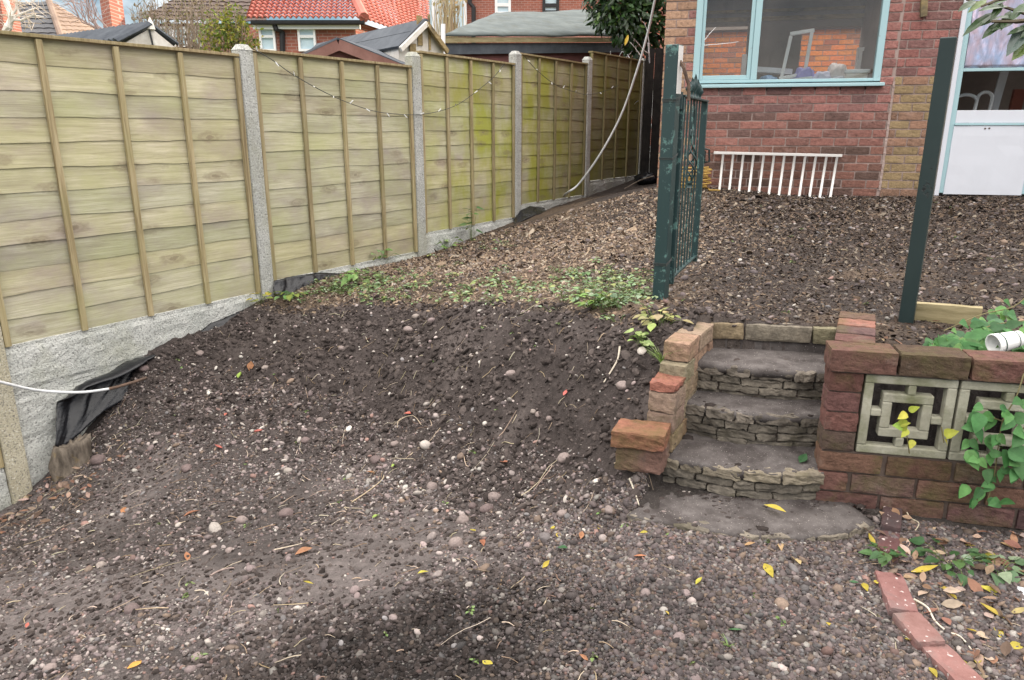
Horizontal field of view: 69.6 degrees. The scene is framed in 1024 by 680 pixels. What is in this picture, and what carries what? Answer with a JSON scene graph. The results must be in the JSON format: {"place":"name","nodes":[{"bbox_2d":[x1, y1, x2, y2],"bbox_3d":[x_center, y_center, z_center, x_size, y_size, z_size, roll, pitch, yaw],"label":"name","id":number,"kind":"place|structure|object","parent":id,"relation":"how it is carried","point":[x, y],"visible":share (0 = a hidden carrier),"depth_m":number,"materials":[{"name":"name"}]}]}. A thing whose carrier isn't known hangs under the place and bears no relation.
{"place":"outdoors","nodes":[
{"label":"outdoors","id":0,"kind":"place"},
{"bbox_2d":[18,0,397,28],"label":"sky","id":1,"kind":"structure","parent":0,"point":[126,3],"materials":[{"name":"white"}]},
{"bbox_2d":[0,180,1023,679],"bbox_3d":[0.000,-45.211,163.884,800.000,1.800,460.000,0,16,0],"label":"ground","id":2,"kind":"structure","parent":0,"point":[216,562],"depth_m":3.46,"materials":[{"name":"soil"}]},
{"bbox_2d":[0,468,11,510],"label":"gravel board","id":3,"kind":"object","parent":2,"relation":"on","point":[5,500],"visible":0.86,"depth_m":4.35,"materials":[{"name":"concrete"}]},
{"bbox_2d":[0,0,21,31],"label":"wall","id":4,"kind":"structure","parent":2,"relation":"on","point":[17,28],"depth_m":22.33,"materials":[{"name":"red brick"}]},
{"bbox_2d":[0,327,31,503],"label":"fence post","id":5,"kind":"object","parent":2,"relation":"on","point":[16,469],"visible":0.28,"depth_m":4.33,"materials":[{"name":"concrete"}]},
{"bbox_2d":[0,380,108,393],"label":"cable","id":6,"kind":"object","parent":5,"relation":"attached to","point":[49,391],"visible":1,"depth_m":4.41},
{"bbox_2d":[0,0,57,30],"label":"bare tree","id":7,"kind":"object","parent":2,"relation":"on","point":[10,20],"visible":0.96,"depth_m":6.82,"materials":[{"name":"beige plant"}]},
{"bbox_2d":[18,0,93,35],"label":"house","id":8,"kind":"structure","parent":2,"relation":"on","point":[54,24],"depth_m":25.65,"materials":[{"name":"tile"}]},
{"bbox_2d":[24,422,91,486],"bbox_3d":[-2.454,0.558,5.184,0.056,0.308,1.801,10,19,32],"label":"gravel board","id":9,"kind":"object","parent":2,"relation":"on","point":[38,451],"visible":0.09,"depth_m":4.50,"materials":[{"name":"concrete"}]},
{"bbox_2d":[14,372,104,442],"bbox_3d":[-2.454,0.268,5.101,0.056,0.306,1.801,10,19,32],"label":"gravel board","id":10,"kind":"object","parent":9,"relation":"on","point":[37,414],"visible":0.23,"depth_m":4.46,"materials":[{"name":"concrete"}]},
{"bbox_2d":[5,293,260,395],"bbox_3d":[-2.455,-0.023,5.019,0.058,0.307,1.799,10,19,32],"label":"gravel board","id":11,"kind":"object","parent":10,"relation":"on","point":[41,363],"visible":0.8,"depth_m":4.72,"materials":[{"name":"concrete"}]},
{"bbox_2d":[0,30,260,346],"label":"fence section","id":12,"kind":"object","parent":11,"relation":"on","point":[125,189],"visible":1,"depth_m":4.65,"materials":[{"name":"brown wood"}]},
{"bbox_2d":[48,433,91,481],"bbox_3d":[-2.688,0.704,4.505,0.274,0.260,0.246,0,16,0],"label":"tree stump","id":13,"kind":"object","parent":2,"relation":"on","point":[76,451],"visible":0.84,"depth_m":4.43,"materials":[{"name":"brown wood"}]},
{"bbox_2d":[55,355,154,446],"bbox_3d":[-2.578,0.374,4.739,0.140,0.423,0.793,10,19,32],"label":"plastic sheet","id":14,"kind":"object","parent":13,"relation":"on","point":[78,414],"visible":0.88,"depth_m":4.62,"materials":[{"name":"plastic"}]},
{"bbox_2d":[44,0,110,28],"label":"bare tree","id":15,"kind":"object","parent":2,"relation":"on","point":[92,20],"visible":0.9,"depth_m":12.05,"materials":[{"name":"brown plant"}]},
{"bbox_2d":[100,0,125,26],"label":"chimney","id":16,"kind":"object","parent":2,"relation":"on","point":[113,14],"depth_m":17.82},
{"bbox_2d":[54,17,178,46],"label":"white gabled shed","id":17,"kind":"structure","parent":2,"relation":"on","point":[148,32],"depth_m":8.96,"materials":[{"name":"wood"}]},
{"bbox_2d":[126,0,235,52],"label":"brown shrub","id":18,"kind":"object","parent":2,"relation":"on","point":[190,44],"visible":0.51,"depth_m":9.64,"materials":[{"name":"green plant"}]},
{"bbox_2d":[139,0,266,50],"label":"dark brick house","id":19,"kind":"structure","parent":2,"relation":"on","point":[243,3],"depth_m":23.02,"materials":[{"name":"brown tile"}]},
{"bbox_2d":[201,306,251,331],"bbox_3d":[-2.086,-0.138,5.442,0.059,0.162,0.584,10,19,32],"label":"plastic sheet","id":20,"kind":"object","parent":2,"relation":"on","point":[218,323],"visible":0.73,"depth_m":5.37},
{"bbox_2d":[192,0,263,52],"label":"green shrub","id":21,"kind":"object","parent":2,"relation":"on","point":[236,29],"visible":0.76,"depth_m":9.14,"materials":[{"name":"green plant"}]},
{"bbox_2d":[231,44,274,299],"bbox_3d":[-1.934,-1.108,5.548,0.106,2.089,0.119,10,19,32],"label":"fence post","id":22,"kind":"object","parent":2,"relation":"on","point":[248,83],"visible":0.64,"depth_m":5.46,"materials":[{"name":"concrete"}]},
{"bbox_2d":[264,290,307,300],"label":"weed","id":23,"kind":"object","parent":2,"relation":"on","point":[287,296],"visible":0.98,"depth_m":5.60,"materials":[{"name":"green plant"}]},
{"bbox_2d":[274,272,341,296],"bbox_3d":[-1.641,-0.442,6.013,0.124,0.195,0.803,10,19,31],"label":"plastic sheet","id":24,"kind":"object","parent":2,"relation":"on","point":[293,283],"visible":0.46,"depth_m":5.91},
{"bbox_2d":[221,0,429,52],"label":"red roofed house","id":25,"kind":"structure","parent":2,"relation":"on","point":[297,36],"depth_m":18.92,"materials":[{"name":"tile"}]},
{"bbox_2d":[258,29,276,50],"bbox_3d":[-6.274,-7.721,18.908,0.408,0.573,0.100,0,16,0],"label":"window","id":26,"kind":"structure","parent":25,"relation":"in","point":[268,42],"depth_m":18.89,"materials":[{"name":"white plastic"}]},
{"bbox_2d":[297,29,316,51],"bbox_3d":[-5.263,-7.721,18.908,0.454,0.573,0.100,0,16,0],"label":"window","id":27,"kind":"structure","parent":25,"relation":"in","point":[307,40],"depth_m":18.89,"materials":[{"name":"white plastic"}]},
{"bbox_2d":[273,252,416,281],"bbox_3d":[-1.420,-0.521,6.530,0.058,0.308,1.755,10,19,32],"label":"gravel board","id":28,"kind":"object","parent":2,"relation":"on","point":[377,262],"visible":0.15,"depth_m":6.67,"materials":[{"name":"concrete"}]},
{"bbox_2d":[251,48,417,280],"bbox_3d":[-1.415,-1.484,6.251,0.068,1.710,1.749,10,19,32],"label":"fence section","id":29,"kind":"object","parent":28,"relation":"on","point":[340,181],"visible":0.98,"depth_m":6.14,"materials":[{"name":"brown wood"}]},
{"bbox_2d":[302,37,404,64],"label":"brown gabled shed","id":30,"kind":"structure","parent":2,"relation":"on","point":[339,47],"depth_m":6.98,"materials":[{"name":"wood"}]},
{"bbox_2d":[340,267,380,286],"bbox_3d":[-1.196,-0.509,5.843,0.324,0.101,0.415,-3,16,-10],"label":"weed","id":31,"kind":"object","parent":2,"relation":"on","point":[353,276],"visible":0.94,"depth_m":5.74,"materials":[{"name":"green plant"}]},
{"bbox_2d":[92,304,653,541],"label":"bank stones","id":32,"kind":"object","parent":2,"relation":"on","point":[424,444],"visible":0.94,"depth_m":3.94,"materials":[{"name":"stone"}]},
{"bbox_2d":[313,14,448,61],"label":"felt roofed shed","id":33,"kind":"structure","parent":2,"relation":"on","point":[399,41],"depth_m":8.04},
{"bbox_2d":[0,357,799,679],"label":"grit","id":34,"kind":"object","parent":2,"relation":"on","point":[274,641],"visible":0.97,"depth_m":2.64,"materials":[{"name":"stone"}]},
{"bbox_2d":[0,361,828,679],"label":"pebbles","id":35,"kind":"object","parent":2,"relation":"on","point":[780,601],"visible":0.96,"depth_m":3.13,"materials":[{"name":"stone"}]},
{"bbox_2d":[404,52,426,256],"bbox_3d":[-0.914,-1.620,7.035,0.106,2.118,0.120,10,19,32],"label":"fence post","id":36,"kind":"object","parent":2,"relation":"on","point":[412,59],"visible":0.61,"depth_m":6.94,"materials":[{"name":"concrete"}]},
{"bbox_2d":[252,46,503,117],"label":"string lights","id":37,"kind":"object","parent":36,"relation":"hanging from","point":[277,64],"visible":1,"depth_m":6.24,"materials":[{"name":"white plastic"}]},
{"bbox_2d":[429,0,466,37],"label":"tall dry grass","id":38,"kind":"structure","parent":2,"relation":"on","point":[449,23],"depth_m":12.85,"materials":[{"name":"beige plant"}]},
{"bbox_2d":[426,217,513,252],"bbox_3d":[-0.435,-1.095,7.943,0.056,0.308,1.624,10,19,32],"label":"gravel board","id":39,"kind":"object","parent":2,"relation":"on","point":[433,238],"visible":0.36,"depth_m":7.68,"materials":[{"name":"concrete"}]},
{"bbox_2d":[415,50,514,232],"bbox_3d":[-0.429,-2.046,7.668,0.068,1.682,1.620,10,19,32],"label":"fence section","id":40,"kind":"object","parent":39,"relation":"on","point":[469,151],"visible":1,"depth_m":7.61,"materials":[{"name":"brown wood"}]},
{"bbox_2d":[459,206,483,237],"bbox_3d":[-0.425,-1.203,7.620,0.221,0.353,0.228,8,18,26],"label":"weed","id":41,"kind":"object","parent":2,"relation":"on","point":[464,223],"visible":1,"depth_m":7.61,"materials":[{"name":"green plant"}]},
{"bbox_2d":[0,316,1023,677],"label":"leaf litter","id":42,"kind":"object","parent":2,"relation":"on","point":[976,586],"visible":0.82,"depth_m":2.31,"materials":[{"name":"plant"}]},
{"bbox_2d":[0,199,1023,679],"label":"twigs","id":43,"kind":"object","parent":2,"relation":"on","point":[360,491],"visible":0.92,"depth_m":3.31,"materials":[{"name":"wood"}]},
{"bbox_2d":[509,51,521,216],"bbox_3d":[0.035,-2.178,8.394,0.108,2.089,0.120,10,19,32],"label":"fence post","id":44,"kind":"object","parent":2,"relation":"on","point":[515,57],"visible":0.59,"depth_m":8.28,"materials":[{"name":"concrete"}]},
{"bbox_2d":[513,206,545,223],"bbox_3d":[0.218,-1.484,8.622,0.172,0.146,0.925,10,19,31],"label":"plastic sheet","id":45,"kind":"object","parent":2,"relation":"on","point":[527,213],"visible":0.95,"depth_m":8.57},
{"bbox_2d":[398,0,665,145],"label":"brick house","id":46,"kind":"structure","parent":2,"relation":"on","point":[475,10],"depth_m":28.55,"materials":[{"name":"red brick"}]},
{"bbox_2d":[418,0,435,30],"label":"window","id":47,"kind":"structure","parent":46,"relation":"in","point":[431,6],"depth_m":28.56,"materials":[{"name":"white plastic"}]},
{"bbox_2d":[435,0,466,33],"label":"window","id":48,"kind":"structure","parent":46,"relation":"in","point":[465,4],"depth_m":28.59,"materials":[{"name":"white plastic"}]},
{"bbox_2d":[495,0,510,12],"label":"window","id":49,"kind":"structure","parent":46,"relation":"in","point":[500,5],"depth_m":28.50,"materials":[{"name":"white plastic"}]},
{"bbox_2d":[542,0,558,11],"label":"window","id":50,"kind":"structure","parent":46,"relation":"in","point":[547,5],"depth_m":28.49,"materials":[{"name":"white glass"}]},
{"bbox_2d":[445,9,641,61],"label":"shed","id":51,"kind":"structure","parent":2,"relation":"on","point":[560,26],"depth_m":11.52,"materials":[{"name":"fabric"}]},
{"bbox_2d":[521,195,582,209],"bbox_3d":[0.506,-1.623,9.299,0.058,0.308,1.599,10,19,32],"label":"gravel board","id":52,"kind":"object","parent":2,"relation":"on","point":[547,204],"visible":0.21,"depth_m":9.21,"materials":[{"name":"concrete"}]},
{"bbox_2d":[521,53,587,204],"bbox_3d":[0.514,-2.566,9.028,0.067,1.668,1.599,10,19,32],"label":"fence section","id":53,"kind":"object","parent":52,"relation":"on","point":[553,131],"visible":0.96,"depth_m":8.99,"materials":[{"name":"yellow wood"}]},
{"bbox_2d":[156,202,1007,664],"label":"ground weeds","id":54,"kind":"object","parent":2,"relation":"on","point":[552,288],"visible":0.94,"depth_m":4.52,"materials":[{"name":"green plant"}]},
{"bbox_2d":[582,57,591,197],"bbox_3d":[0.971,-2.674,9.751,0.107,2.019,0.119,10,19,32],"label":"fence post","id":55,"kind":"object","parent":2,"relation":"on","point":[588,60],"visible":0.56,"depth_m":9.66,"materials":[{"name":"concrete"}]},
{"bbox_2d":[575,291,607,308],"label":"weed","id":56,"kind":"object","parent":2,"relation":"on","point":[591,302],"visible":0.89,"depth_m":3.58,"materials":[{"name":"green plant"}]},
{"bbox_2d":[589,175,635,195],"bbox_3d":[1.452,-2.189,10.651,0.057,0.309,1.634,10,19,32],"label":"gravel board","id":57,"kind":"object","parent":2,"relation":"on","point":[595,186],"visible":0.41,"depth_m":10.40,"materials":[{"name":"concrete"}]},
{"bbox_2d":[588,51,643,180],"bbox_3d":[1.459,-3.125,10.380,0.067,1.653,1.630,10,19,32],"label":"fence section","id":58,"kind":"object","parent":57,"relation":"on","point":[619,157],"visible":0.98,"depth_m":10.35,"materials":[{"name":"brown wood"}]},
{"bbox_2d":[590,286,635,307],"bbox_3d":[0.485,-0.204,3.530,0.219,0.095,0.204,0,16,0],"label":"weed","id":59,"kind":"object","parent":2,"relation":"on","point":[614,296],"visible":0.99,"depth_m":3.53,"materials":[{"name":"green plant"}]},
{"bbox_2d":[624,328,653,347],"bbox_3d":[0.531,-0.007,3.044,0.130,0.084,0.188,0,16,0],"label":"weed","id":60,"kind":"object","parent":2,"relation":"on","point":[640,334],"visible":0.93,"depth_m":3.05,"materials":[{"name":"green plant"}]},
{"bbox_2d":[255,186,1023,347],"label":"bark mulch","id":61,"kind":"object","parent":2,"relation":"on","point":[944,212],"visible":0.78,"depth_m":5.29,"materials":[{"name":"wood"}]},
{"bbox_2d":[638,58,645,173],"bbox_3d":[1.927,-3.208,11.127,0.107,1.966,0.120,10,19,32],"label":"fence post","id":62,"kind":"object","parent":2,"relation":"on","point":[641,119],"visible":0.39,"depth_m":11.02,"materials":[{"name":"concrete"}]},
{"bbox_2d":[615,440,669,473],"bbox_3d":[0.488,0.425,2.748,0.182,0.104,0.140,5,17,18],"label":"footing brick","id":63,"kind":"object","parent":2,"relation":"on","point":[653,462],"visible":0.67,"depth_m":2.69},
{"bbox_2d":[611,418,670,451],"bbox_3d":[0.477,0.350,2.718,0.204,0.068,0.144,5,17,16],"label":"loose brick","id":64,"kind":"object","parent":63,"relation":"on","point":[640,435],"visible":1,"depth_m":2.67,"materials":[{"name":"brick"}]},
{"bbox_2d":[633,172,657,184],"bbox_3d":[1.878,-2.251,10.280,0.352,0.202,0.472,0,16,0],"label":"bin bag","id":65,"kind":"object","parent":2,"relation":"on","point":[650,180],"visible":0.91,"depth_m":10.14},
{"bbox_2d":[581,0,738,164],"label":"laurel bush","id":66,"kind":"object","parent":2,"relation":"on","point":[611,15],"visible":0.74,"depth_m":10.84,"materials":[{"name":"green plant"}]},
{"bbox_2d":[632,306,693,331],"bbox_3d":[0.614,-0.091,3.108,0.221,0.072,0.251,-5,17,-17],"label":"weed","id":67,"kind":"object","parent":2,"relation":"on","point":[651,326],"visible":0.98,"depth_m":3.08,"materials":[{"name":"green plant"}]},
{"bbox_2d":[652,44,689,299],"bbox_3d":[0.751,-0.705,3.477,0.118,1.289,0.071,10,19,32],"label":"gate post","id":68,"kind":"object","parent":2,"relation":"on","point":[673,69],"visible":0.91,"depth_m":3.43,"materials":[{"name":"green paint"}]},
{"bbox_2d":[669,75,709,283],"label":"garden gate","id":69,"kind":"structure","parent":68,"relation":"attached to","point":[696,88],"depth_m":3.81,"materials":[{"name":"metal"}]},
{"bbox_2d":[330,188,1023,344],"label":"terrace pebbles","id":70,"kind":"object","parent":2,"relation":"on","point":[913,328],"visible":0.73,"depth_m":4.83,"materials":[{"name":"stone"}]},
{"bbox_2d":[647,322,713,452],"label":"brick wall","id":71,"kind":"structure","parent":2,"relation":"on","point":[690,348],"depth_m":2.85,"materials":[{"name":"brick"}]},
{"bbox_2d":[648,373,684,393],"bbox_3d":[0.590,0.166,2.792,0.116,0.042,0.132,8,18,27],"label":"broken brick","id":72,"kind":"object","parent":71,"relation":"on","point":[665,383],"visible":1,"depth_m":2.76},
{"bbox_2d":[681,166,719,190],"bbox_3d":[1.818,-1.609,7.311,0.427,0.231,0.331,0,16,0],"label":"hose coil","id":73,"kind":"object","parent":2,"relation":"on","point":[705,174],"visible":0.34,"depth_m":7.21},
{"bbox_2d":[462,472,1023,679],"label":"pea gravel","id":74,"kind":"structure","parent":2,"relation":"on","point":[840,646],"depth_m":2.15,"materials":[{"name":"gravel"}]},
{"bbox_2d":[858,541,906,566],"bbox_3d":[1.192,0.678,2.358,0.132,0.035,0.114,-6,17,-20],"label":"weed","id":75,"kind":"object","parent":74,"relation":"on","point":[884,558],"visible":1,"depth_m":2.34,"materials":[{"name":"green plant"}]},
{"bbox_2d":[909,536,998,585],"bbox_3d":[1.391,0.703,2.334,0.268,0.053,0.201,13,20,38],"label":"weed","id":76,"kind":"object","parent":74,"relation":"on","point":[920,540],"visible":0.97,"depth_m":2.33,"materials":[{"name":"green plant"}]},
{"bbox_2d":[961,548,1023,585],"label":"weed","id":77,"kind":"object","parent":74,"relation":"on","point":[1008,576],"visible":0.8,"depth_m":2.31,"materials":[{"name":"green plant"}]},
{"bbox_2d":[627,322,875,541],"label":"stone steps","id":78,"kind":"structure","parent":2,"relation":"on","point":[769,445],"depth_m":2.80,"materials":[{"name":"stone"}]},
{"bbox_2d":[625,358,874,535],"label":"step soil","id":79,"kind":"structure","parent":78,"relation":"on","point":[772,500],"depth_m":2.65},
{"bbox_2d":[714,151,841,197],"bbox_3d":[2.588,-1.616,7.230,1.200,0.450,0.155,4,16,13],"label":"white railing","id":80,"kind":"object","parent":2,"relation":"on","point":[784,155],"visible":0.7,"depth_m":7.21,"materials":[{"name":"metal"}]},
{"bbox_2d":[701,26,860,83],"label":"brick annexe","id":81,"kind":"structure","parent":2,"relation":"on","point":[837,45],"depth_m":11.77,"materials":[{"name":"brick"}]},
{"bbox_2d":[657,0,1023,196],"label":"brick house","id":82,"kind":"structure","parent":2,"relation":"on","point":[871,128],"depth_m":7.10,"materials":[{"name":"red brick"}]},
{"bbox_2d":[640,48,700,175],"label":"board gate","id":83,"kind":"structure","parent":82,"relation":"attached to","point":[650,109],"depth_m":10.97,"materials":[{"name":"wood"}]},
{"bbox_2d":[759,75,777,79],"bbox_3d":[2.579,-2.617,7.415,0.197,0.109,0.137,0,16,0],"label":"cloth bundle","id":84,"kind":"object","parent":82,"relation":"on","point":[768,77],"visible":0.34,"depth_m":7.37,"materials":[{"name":"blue fabric"}]},
{"bbox_2d":[757,67,792,74],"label":"white board","id":85,"kind":"object","parent":84,"relation":"on","point":[768,70],"visible":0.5,"depth_m":7.39,"materials":[{"name":"plastic"}]},
{"bbox_2d":[692,0,889,87],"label":"window","id":86,"kind":"structure","parent":82,"relation":"in","point":[749,80],"depth_m":7.06,"materials":[{"name":"teal paint"}]},
{"bbox_2d":[779,28,814,78],"bbox_3d":[2.792,-2.800,7.220,0.294,0.477,0.089,4,16,13],"label":"loose casement","id":87,"kind":"object","parent":82,"relation":"on","point":[811,32],"visible":0.97,"depth_m":7.20,"materials":[{"name":"white plastic"}]},
{"bbox_2d":[791,67,814,82],"bbox_3d":[2.878,-2.594,7.266,0.228,0.188,0.200,0,16,0],"label":"plastic bag","id":88,"kind":"object","parent":82,"relation":"on","point":[803,72],"visible":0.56,"depth_m":7.19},
{"bbox_2d":[827,63,846,77],"bbox_3d":[3.172,-2.597,7.197,0.216,0.218,0.215,0,16,0],"label":"plastic bag","id":89,"kind":"object","parent":82,"relation":"on","point":[834,69],"visible":0.45,"depth_m":7.11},
{"bbox_2d":[844,69,870,77],"bbox_3d":[3.341,-2.563,7.182,0.230,0.135,0.230,4,16,13],"label":"storage box","id":90,"kind":"object","parent":82,"relation":"on","point":[856,73],"visible":0.56,"depth_m":7.08,"materials":[{"name":"white plastic"}]},
{"bbox_2d":[854,47,863,68],"bbox_3d":[4.512,-2.911,9.415,0.362,1.560,0.060,4,16,13],"label":"frame","id":91,"kind":"object","parent":82,"relation":"in","point":[859,51],"visible":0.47,"depth_m":9.24,"materials":[{"name":"white plastic"}]},
{"bbox_2d":[934,0,1023,195],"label":"door","id":92,"kind":"structure","parent":82,"relation":"in","point":[982,160],"depth_m":6.85,"materials":[{"name":"white paint"}]},
{"bbox_2d":[964,0,1023,67],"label":"window pane","id":93,"kind":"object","parent":82,"relation":"attached to","point":[989,51],"visible":0.66,"depth_m":6.63,"materials":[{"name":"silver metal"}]},
{"bbox_2d":[988,67,1009,125],"bbox_3d":[4.753,-2.109,7.349,0.195,1.150,0.030,4,16,13],"label":"plank","id":94,"kind":"object","parent":82,"relation":"on","point":[1000,84],"visible":0.29,"depth_m":7.22,"materials":[{"name":"grey wood"}]},
{"bbox_2d":[1004,89,1023,125],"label":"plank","id":95,"kind":"object","parent":82,"relation":"on","point":[1017,100],"visible":0.25,"depth_m":7.29,"materials":[{"name":"red"}]},
{"bbox_2d":[834,311,875,343],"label":"stair side wall","id":96,"kind":"structure","parent":2,"relation":"on","point":[855,327],"depth_m":2.76,"materials":[{"name":"brick"}]},
{"bbox_2d":[877,529,899,563],"bbox_3d":[1.246,0.703,2.442,0.066,0.079,0.191,9,18,27],"label":"edging brick","id":97,"kind":"object","parent":2,"relation":"on","point":[888,541],"visible":0.46,"depth_m":2.42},
{"bbox_2d":[880,506,901,533],"bbox_3d":[1.330,0.641,2.585,0.066,0.079,0.209,9,18,27],"label":"edging brick","id":98,"kind":"object","parent":2,"relation":"on","point":[891,520],"visible":0.49,"depth_m":2.53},
{"bbox_2d":[875,571,917,616],"bbox_3d":[1.142,0.779,2.200,0.083,0.079,0.197,4,16,13],"label":"edging brick","id":99,"kind":"object","parent":2,"relation":"on","point":[896,596],"visible":0.63,"depth_m":2.17,"materials":[{"name":"brick"}]},
{"bbox_2d":[891,611,945,649],"bbox_3d":[1.125,0.826,2.045,0.085,0.079,0.134,0,16,0],"label":"edging brick","id":100,"kind":"object","parent":2,"relation":"on","point":[918,630],"visible":0.59,"depth_m":2.02,"materials":[{"name":"brick"}]},
{"bbox_2d":[814,341,1023,529],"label":"screen wall","id":101,"kind":"structure","parent":2,"relation":"on","point":[855,466],"depth_m":2.54,"materials":[{"name":"brick"}]},
{"bbox_2d":[892,406,958,453],"bbox_3d":[1.389,0.312,2.494,0.207,0.189,0.063,4,16,12],"label":"climbing plant","id":102,"kind":"object","parent":101,"relation":"attached to","point":[902,423],"visible":1,"depth_m":2.48,"materials":[{"name":"yellow plant"}]},
{"bbox_2d":[958,373,1023,508],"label":"climbing plant","id":103,"kind":"object","parent":101,"relation":"attached to","point":[1012,456],"visible":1,"depth_m":2.41,"materials":[{"name":"green plant"}]},
{"bbox_2d":[898,37,957,323],"bbox_3d":[1.652,-0.539,2.956,0.057,1.256,0.056,10,19,32],"label":"gate post","id":104,"kind":"object","parent":2,"relation":"on","point":[932,144],"visible":0.78,"depth_m":2.90,"materials":[{"name":"green paint"}]},
{"bbox_2d":[914,302,982,325],"bbox_3d":[1.815,-0.099,3.071,0.238,0.108,0.048,9,18,29],"label":"timber board","id":105,"kind":"object","parent":2,"relation":"on","point":[949,313],"visible":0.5,"depth_m":3.05,"materials":[{"name":"wood"}]},
{"bbox_2d":[921,644,983,679],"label":"edging brick","id":106,"kind":"object","parent":2,"relation":"on","point":[949,662],"visible":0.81,"depth_m":1.91,"materials":[{"name":"brick"}]},
{"bbox_2d":[922,298,1023,351],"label":"bramble","id":107,"kind":"object","parent":2,"relation":"on","point":[975,338],"visible":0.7,"depth_m":2.75,"materials":[{"name":"green plant"}]},
{"bbox_2d":[958,0,1023,59],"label":"evergreen tree","id":108,"kind":"object","parent":2,"relation":"on","point":[1015,45],"visible":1,"depth_m":2.89,"materials":[{"name":"green plant"}]},
{"bbox_2d":[985,331,1023,350],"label":"plastic drain pipe","id":109,"kind":"object","parent":2,"relation":"on","point":[1006,341],"visible":0.88,"depth_m":2.55,"materials":[{"name":"white plastic"}]},
{"bbox_2d":[564,0,655,195],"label":"washing line","id":110,"kind":"object","parent":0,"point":[625,104],"visible":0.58,"depth_m":8.28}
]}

